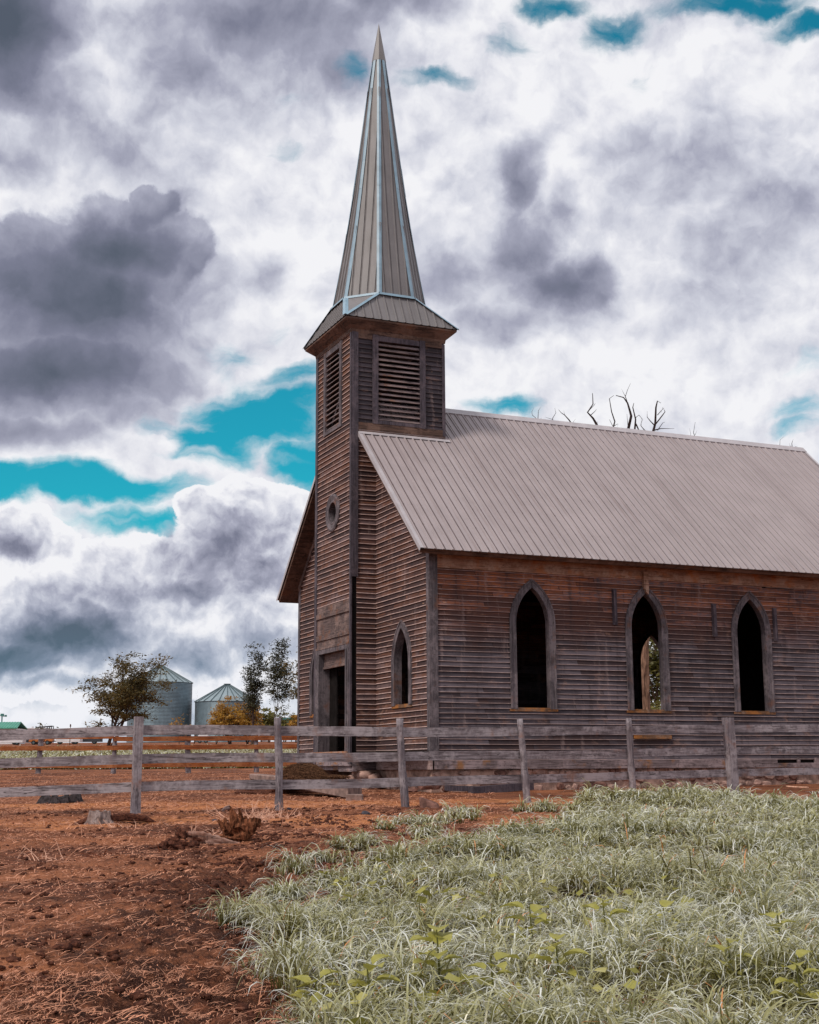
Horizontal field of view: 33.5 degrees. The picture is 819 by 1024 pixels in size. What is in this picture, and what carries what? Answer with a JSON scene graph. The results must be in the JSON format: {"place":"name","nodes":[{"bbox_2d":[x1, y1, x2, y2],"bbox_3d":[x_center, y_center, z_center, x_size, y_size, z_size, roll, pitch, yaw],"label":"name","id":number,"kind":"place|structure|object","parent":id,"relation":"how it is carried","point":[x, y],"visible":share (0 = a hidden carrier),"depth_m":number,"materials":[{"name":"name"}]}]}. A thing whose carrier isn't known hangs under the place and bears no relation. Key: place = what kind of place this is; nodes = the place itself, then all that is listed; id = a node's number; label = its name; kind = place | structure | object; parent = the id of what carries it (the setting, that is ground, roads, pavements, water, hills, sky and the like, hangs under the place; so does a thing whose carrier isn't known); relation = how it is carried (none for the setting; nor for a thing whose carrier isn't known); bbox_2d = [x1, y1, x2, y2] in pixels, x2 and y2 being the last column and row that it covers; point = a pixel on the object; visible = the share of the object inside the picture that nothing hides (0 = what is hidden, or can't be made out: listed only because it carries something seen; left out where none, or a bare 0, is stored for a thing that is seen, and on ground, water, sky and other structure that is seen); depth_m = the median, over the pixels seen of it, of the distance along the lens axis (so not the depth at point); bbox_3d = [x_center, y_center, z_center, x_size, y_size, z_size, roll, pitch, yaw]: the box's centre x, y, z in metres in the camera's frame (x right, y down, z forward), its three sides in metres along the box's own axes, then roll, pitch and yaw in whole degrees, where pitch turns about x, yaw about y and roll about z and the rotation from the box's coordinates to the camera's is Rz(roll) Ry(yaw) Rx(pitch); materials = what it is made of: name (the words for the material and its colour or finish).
{"place":"outdoors","nodes":[
{"label":"outdoors","id":0,"kind":"place"},
{"bbox_2d":[0,740,25,744],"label":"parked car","id":1,"kind":"object","parent":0,"point":[16,742],"visible":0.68,"depth_m":193.36,"materials":[{"name":"white paint"}]},
{"bbox_2d":[28,739,55,744],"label":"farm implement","id":2,"kind":"object","parent":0,"point":[47,742],"visible":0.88,"depth_m":195.35,"materials":[{"name":"orange paint"}]},
{"bbox_2d":[35,726,53,743],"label":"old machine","id":3,"kind":"object","parent":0,"point":[47,728],"visible":0.17,"depth_m":202.55,"materials":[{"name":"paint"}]},
{"bbox_2d":[55,739,82,743],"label":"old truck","id":4,"kind":"object","parent":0,"point":[61,741],"visible":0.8,"depth_m":200.28,"materials":[{"name":"white paint"}]},
{"bbox_2d":[0,741,818,1023],"bbox_3d":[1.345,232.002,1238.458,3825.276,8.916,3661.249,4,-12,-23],"label":"ground","id":5,"kind":"structure","parent":0,"point":[188,955],"depth_m":11.39,"materials":[{"name":"red soil"}]},
{"bbox_2d":[0,722,27,743],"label":"shed","id":6,"kind":"structure","parent":5,"relation":"on","point":[12,726],"depth_m":213.69,"materials":[{"name":"white paint"}]},
{"bbox_2d":[17,842,63,861],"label":"dry twigs","id":7,"kind":"object","parent":5,"relation":"on","point":[42,855],"visible":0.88,"depth_m":13.62,"materials":[{"name":"beige plant"}]},
{"bbox_2d":[36,794,83,803],"bbox_3d":[-6.934,5.695,27.008,1.010,0.254,0.971,4,-12,-23],"label":"tree stump","id":8,"kind":"object","parent":5,"relation":"on","point":[56,799],"visible":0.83,"depth_m":26.72,"materials":[{"name":"wood"}]},
{"bbox_2d":[71,739,102,743],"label":"parked car","id":9,"kind":"object","parent":5,"relation":"on","point":[94,741],"visible":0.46,"depth_m":203.24,"materials":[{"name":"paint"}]},
{"bbox_2d":[72,810,155,824],"bbox_3d":[-4.332,4.522,20.038,1.248,0.262,0.510,4,-12,-23],"label":"tree stump","id":10,"kind":"object","parent":5,"relation":"on","point":[98,816],"visible":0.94,"depth_m":19.90,"materials":[{"name":"grey wood"}]},
{"bbox_2d":[66,651,176,745],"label":"leafy tree","id":11,"kind":"object","parent":5,"relation":"on","point":[121,698],"visible":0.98,"depth_m":120.70,"materials":[{"name":"green plant"}]},
{"bbox_2d":[75,821,167,827],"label":"dry twigs","id":12,"kind":"object","parent":5,"relation":"on","point":[119,824],"visible":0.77,"depth_m":18.91,"materials":[{"name":"beige plant"}]},
{"bbox_2d":[0,736,296,773],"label":"board fence","id":13,"kind":"object","parent":5,"relation":"on","point":[187,747],"visible":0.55,"depth_m":50.96,"materials":[{"name":"brown wood"}]},
{"bbox_2d":[0,744,296,769],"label":"field grass","id":14,"kind":"structure","parent":5,"relation":"on","point":[15,754],"depth_m":90.56,"materials":[{"name":"green plant"}]},
{"bbox_2d":[126,665,192,742],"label":"grain bin","id":15,"kind":"object","parent":5,"relation":"on","point":[180,704],"visible":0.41,"depth_m":230.70,"materials":[{"name":"silver metal"}]},
{"bbox_2d":[168,716,185,743],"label":"sapling","id":16,"kind":"object","parent":5,"relation":"on","point":[177,723],"visible":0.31,"depth_m":193.07,"materials":[{"name":"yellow plant"}]},
{"bbox_2d":[158,827,199,849],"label":"dirt clump","id":17,"kind":"object","parent":5,"relation":"on","point":[170,844],"visible":0.97,"depth_m":14.82,"materials":[{"name":"soil"}]},
{"bbox_2d":[175,820,221,833],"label":"dry twigs","id":18,"kind":"object","parent":5,"relation":"on","point":[203,829],"visible":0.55,"depth_m":17.64,"materials":[{"name":"beige plant"}]},
{"bbox_2d":[187,831,239,844],"bbox_3d":[-2.131,3.823,15.784,0.915,0.251,0.182,1,-11,-8],"label":"log","id":19,"kind":"object","parent":5,"relation":"on","point":[202,837],"visible":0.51,"depth_m":15.69,"materials":[{"name":"brown wood"}]},
{"bbox_2d":[206,711,233,743],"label":"yellow bush","id":20,"kind":"object","parent":5,"relation":"on","point":[214,721],"visible":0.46,"depth_m":185.45,"materials":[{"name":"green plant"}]},
{"bbox_2d":[206,801,242,818],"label":"dry twigs","id":21,"kind":"object","parent":5,"relation":"on","point":[217,811],"visible":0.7,"depth_m":20.64,"materials":[{"name":"beige plant"}]},
{"bbox_2d":[194,684,258,741],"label":"grain bin","id":22,"kind":"object","parent":5,"relation":"on","point":[204,704],"visible":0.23,"depth_m":229.95,"materials":[{"name":"silver metal"}]},
{"bbox_2d":[207,695,251,743],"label":"yellow bush","id":23,"kind":"object","parent":5,"relation":"on","point":[231,718],"visible":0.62,"depth_m":187.48,"materials":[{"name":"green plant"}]},
{"bbox_2d":[217,805,261,841],"bbox_3d":[-2.037,3.719,16.056,0.504,0.507,0.456,4,-12,-23],"label":"root wad","id":24,"kind":"object","parent":5,"relation":"on","point":[239,828],"visible":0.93,"depth_m":15.93,"materials":[{"name":"red wood"}]},
{"bbox_2d":[208,795,285,823],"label":"dry twigs","id":25,"kind":"object","parent":5,"relation":"on","point":[258,811],"visible":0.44,"depth_m":19.55,"materials":[{"name":"beige plant"}]},
{"bbox_2d":[234,703,264,743],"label":"yellow bush","id":26,"kind":"object","parent":5,"relation":"on","point":[256,718],"visible":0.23,"depth_m":189.49,"materials":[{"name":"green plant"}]},
{"bbox_2d":[236,643,269,744],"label":"slender tree","id":27,"kind":"object","parent":5,"relation":"on","point":[255,684],"visible":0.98,"depth_m":139.04,"materials":[{"name":"green plant"}]},
{"bbox_2d":[255,706,281,742],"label":"tree","id":28,"kind":"object","parent":5,"relation":"on","point":[267,721],"visible":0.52,"depth_m":212.16,"materials":[{"name":"green plant"}]},
{"bbox_2d":[234,789,316,793],"bbox_3d":[-2.920,6.325,31.224,2.311,0.430,1.681,4,-12,-23],"label":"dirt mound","id":29,"kind":"object","parent":5,"relation":"on","point":[262,791],"visible":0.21,"depth_m":30.50,"materials":[{"name":"soil"}]},
{"bbox_2d":[258,637,295,741],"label":"slender tree","id":30,"kind":"object","parent":5,"relation":"on","point":[277,675],"visible":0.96,"depth_m":136.65,"materials":[{"name":"green plant"}]},
{"bbox_2d":[275,711,296,741],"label":"tree","id":31,"kind":"object","parent":5,"relation":"on","point":[283,723],"visible":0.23,"depth_m":222.40,"materials":[{"name":"green plant"}]},
{"bbox_2d":[255,802,319,819],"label":"dry twigs","id":32,"kind":"object","parent":5,"relation":"on","point":[272,816],"visible":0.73,"depth_m":20.61,"materials":[{"name":"beige plant"}]},
{"bbox_2d":[280,660,297,700],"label":"leafy tree","id":33,"kind":"object","parent":5,"relation":"on","point":[295,688],"visible":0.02,"depth_m":119.75,"materials":[{"name":"green plant"}]},
{"bbox_2d":[287,715,296,742],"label":"tree","id":34,"kind":"object","parent":5,"relation":"on","point":[292,723],"visible":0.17,"depth_m":206.93,"materials":[{"name":"yellow plant"}]},
{"bbox_2d":[249,774,361,797],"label":"concrete slab","id":35,"kind":"structure","parent":5,"relation":"on","point":[341,792],"depth_m":28.43,"materials":[{"name":"grey concrete"}]},
{"bbox_2d":[283,763,328,779],"bbox_3d":[-2.337,5.749,29.641,1.273,0.538,1.318,4,-12,-23],"label":"hay heap","id":36,"kind":"object","parent":35,"relation":"on","point":[301,771],"visible":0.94,"depth_m":29.34,"materials":[{"name":"brown plant"}]},
{"bbox_2d":[0,806,612,1023],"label":"soil clods","id":37,"kind":"object","parent":5,"relation":"on","point":[113,956],"visible":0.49,"depth_m":10.18,"materials":[{"name":"brown soil"}]},
{"bbox_2d":[287,969,340,1004],"bbox_3d":[-0.414,2.079,5.802,0.243,0.222,0.194,0,-11,0],"label":"broadleaf weed","id":38,"kind":"object","parent":5,"relation":"on","point":[307,978],"visible":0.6,"depth_m":5.86,"materials":[{"name":"green plant"}]},
{"bbox_2d":[327,774,351,778],"bbox_3d":[-1.839,6.120,31.018,1.096,0.261,0.810,-2,-11,11],"label":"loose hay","id":39,"kind":"object","parent":5,"relation":"on","point":[334,776],"visible":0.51,"depth_m":30.82},
{"bbox_2d":[346,794,363,800],"bbox_3d":[-1.083,5.646,26.830,0.340,0.150,0.266,-1,-11,2],"label":"concrete block","id":40,"kind":"object","parent":5,"relation":"on","point":[355,797],"depth_m":26.72,"materials":[{"name":"grey concrete"}]},
{"bbox_2d":[332,954,401,998],"bbox_3d":[-0.179,2.043,5.794,0.262,0.290,0.233,-9,-14,38],"label":"broadleaf weed","id":41,"kind":"object","parent":5,"relation":"on","point":[370,968],"visible":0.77,"depth_m":5.82,"materials":[{"name":"green plant"}]},
{"bbox_2d":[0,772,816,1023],"bbox_3d":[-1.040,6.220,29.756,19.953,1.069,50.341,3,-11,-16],"label":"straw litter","id":42,"kind":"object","parent":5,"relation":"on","point":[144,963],"visible":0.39,"depth_m":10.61,"materials":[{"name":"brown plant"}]},
{"bbox_2d":[0,716,818,813],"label":"board fence","id":43,"kind":"object","parent":5,"relation":"on","point":[137,758],"visible":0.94,"depth_m":23.75,"materials":[{"name":"grey wood"}]},
{"bbox_2d":[408,787,417,791],"bbox_3d":[0.069,6.148,30.124,0.236,0.122,0.241,4,-12,-23],"label":"rock","id":44,"kind":"object","parent":5,"relation":"on","point":[412,789],"visible":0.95,"depth_m":30.05,"materials":[{"name":"brown stone"}]},
{"bbox_2d":[419,797,438,807],"bbox_3d":[0.348,5.080,23.656,0.365,0.240,0.233,-1,-11,4],"label":"rock","id":45,"kind":"object","parent":5,"relation":"on","point":[424,802],"visible":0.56,"depth_m":23.59,"materials":[{"name":"brown stone"}]},
{"bbox_2d":[417,785,441,789],"bbox_3d":[0.434,6.016,30.138,0.599,0.282,0.320,4,-12,-23],"label":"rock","id":46,"kind":"object","parent":5,"relation":"on","point":[435,787],"visible":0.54,"depth_m":29.99,"materials":[{"name":"brown stone"}]},
{"bbox_2d":[409,924,462,990],"bbox_3d":[0.105,2.043,6.064,0.257,0.376,0.276,4,-12,-23],"label":"broadleaf weed","id":47,"kind":"object","parent":5,"relation":"on","point":[436,936],"visible":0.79,"depth_m":6.07,"materials":[{"name":"green plant"}]},
{"bbox_2d":[444,785,474,790],"bbox_3d":[1.207,6.150,30.228,0.864,0.160,0.140,3,-11,-15],"label":"timber","id":48,"kind":"object","parent":5,"relation":"on","point":[454,788],"visible":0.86,"depth_m":30.11,"materials":[{"name":"grey wood"}]},
{"bbox_2d":[466,951,519,998],"bbox_3d":[0.346,2.051,5.845,0.222,0.293,0.233,-4,-11,20],"label":"broadleaf weed","id":49,"kind":"object","parent":5,"relation":"on","point":[497,956],"visible":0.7,"depth_m":5.86,"materials":[{"name":"green plant"}]},
{"bbox_2d":[468,783,533,793],"bbox_3d":[2.070,6.212,30.557,1.876,0.260,0.160,8,-14,-38],"label":"timber","id":50,"kind":"object","parent":5,"relation":"on","point":[511,787],"visible":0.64,"depth_m":30.39,"materials":[{"name":"grey wood"}]},
{"bbox_2d":[499,901,552,945],"bbox_3d":[0.656,2.238,7.177,0.272,0.338,0.265,4,-12,-23],"label":"broadleaf weed","id":51,"kind":"object","parent":5,"relation":"on","point":[536,907],"visible":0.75,"depth_m":7.22,"materials":[{"name":"green plant"}]},
{"bbox_2d":[276,25,818,792],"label":"church","id":52,"kind":"structure","parent":5,"relation":"on","point":[448,567],"depth_m":34.68,"materials":[{"name":"brown wood"}]},
{"bbox_2d":[309,649,313,717],"bbox_3d":[-2.493,4.644,37.837,0.212,2.098,1.230,4,-12,-23],"label":"window frame","id":53,"kind":"structure","parent":52,"relation":"in","point":[311,675],"depth_m":38.18,"materials":[{"name":"grey wood"}]},
{"bbox_2d":[315,599,348,650],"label":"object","id":54,"kind":"structure","parent":52,"relation":"in","point":[333,619],"depth_m":35.06,"materials":[{"name":"brown wood"}]},
{"bbox_2d":[325,494,339,531],"bbox_3d":[-1.962,0.023,35.674,0.190,1.000,1.000,4,-12,-23],"label":"round window","id":55,"kind":"structure","parent":52,"relation":"in","point":[332,519],"depth_m":35.73,"materials":[{"name":"grey wood"}]},
{"bbox_2d":[391,620,412,708],"bbox_3d":[-0.118,3.626,32.521,0.212,2.098,1.230,4,-12,-23],"label":"window frame","id":56,"kind":"structure","parent":52,"relation":"in","point":[401,633],"depth_m":32.80,"materials":[{"name":"grey wood"}]},
{"bbox_2d":[509,579,557,711],"bbox_3d":[2.891,3.150,32.215,1.285,3.126,0.192,4,-12,-23],"label":"window frame","id":57,"kind":"structure","parent":52,"relation":"in","point":[550,626],"depth_m":32.20,"materials":[{"name":"grey wood"}]},
{"bbox_2d":[634,630,658,708],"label":"window frame","id":58,"kind":"structure","parent":52,"relation":"in","point":[638,657],"depth_m":43.97,"materials":[{"name":"brown wood"}]},
{"bbox_2d":[625,587,671,712],"bbox_3d":[5.818,3.372,33.480,1.285,3.126,0.192,4,-12,-23],"label":"window frame","id":59,"kind":"structure","parent":52,"relation":"in","point":[663,643],"depth_m":33.46,"materials":[{"name":"grey wood"}]},
{"bbox_2d":[731,591,775,714],"bbox_3d":[8.711,3.591,34.730,1.285,3.126,0.192,4,-12,-23],"label":"window frame","id":60,"kind":"structure","parent":52,"relation":"in","point":[767,659],"depth_m":34.73,"materials":[{"name":"grey wood"}]},
{"bbox_2d":[297,856,818,1023],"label":"leaves","id":61,"kind":"object","parent":5,"relation":"on","point":[448,976],"visible":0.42,"depth_m":6.85,"materials":[{"name":"green plant"}]},
{"bbox_2d":[527,933,589,984],"bbox_3d":[0.694,2.090,6.184,0.261,0.315,0.240,-5,-12,22],"label":"broadleaf weed","id":62,"kind":"object","parent":5,"relation":"on","point":[552,948],"visible":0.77,"depth_m":6.20,"materials":[{"name":"green plant"}]},
{"bbox_2d":[580,897,630,929],"bbox_3d":[1.052,2.283,7.436,0.309,0.328,0.232,4,-12,-23],"label":"broadleaf weed","id":63,"kind":"object","parent":5,"relation":"on","point":[596,907],"visible":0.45,"depth_m":7.46,"materials":[{"name":"green plant"}]},
{"bbox_2d":[587,383,673,708],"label":"dead tree","id":64,"kind":"object","parent":5,"relation":"on","point":[645,674],"visible":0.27,"depth_m":49.24,"materials":[{"name":"brown wood"}]},
{"bbox_2d":[648,638,660,709],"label":"leafy tree","id":65,"kind":"object","parent":5,"relation":"on","point":[654,672],"visible":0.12,"depth_m":66.27,"materials":[{"name":"green plant"}]},
{"bbox_2d":[650,700,660,709],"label":"bush","id":66,"kind":"object","parent":5,"relation":"on","point":[656,701],"depth_m":58.02,"materials":[{"name":"green plant"}]},
{"bbox_2d":[649,900,678,927],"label":"broadleaf weed","id":67,"kind":"object","parent":5,"relation":"on","point":[666,904],"visible":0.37,"depth_m":7.44,"materials":[{"name":"green plant"}]},
{"bbox_2d":[706,938,751,978],"bbox_3d":[1.460,2.083,6.134,0.237,0.294,0.212,4,-12,-23],"label":"broadleaf weed","id":68,"kind":"object","parent":5,"relation":"on","point":[722,947],"visible":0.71,"depth_m":6.16,"materials":[{"name":"green plant"}]},
{"bbox_2d":[759,910,796,947],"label":"broadleaf weed","id":69,"kind":"object","parent":5,"relation":"on","point":[771,914],"visible":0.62,"depth_m":7.14,"materials":[{"name":"green plant"}]},
{"bbox_2d":[770,949,818,1019],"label":"broadleaf weed","id":70,"kind":"object","parent":5,"relation":"on","point":[799,954],"visible":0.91,"depth_m":5.66,"materials":[{"name":"green plant"}]},
{"bbox_2d":[786,786,808,787],"bbox_3d":[9.123,6.466,31.950,0.066,0.057,0.850,3,-11,-19],"label":"plank","id":71,"kind":"object","parent":5,"relation":"on","point":[796,787],"visible":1,"depth_m":31.97,"materials":[{"name":"beige wood"}]},
{"bbox_2d":[0,0,818,742],"label":"sky","id":72,"kind":"structure","parent":0,"point":[603,197],"materials":[{"name":"white"}]},
{"bbox_2d":[187,779,818,1023],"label":"grass","id":73,"kind":"structure","parent":0,"point":[652,836],"depth_m":7.93,"materials":[{"name":"green plant"}]}
]}

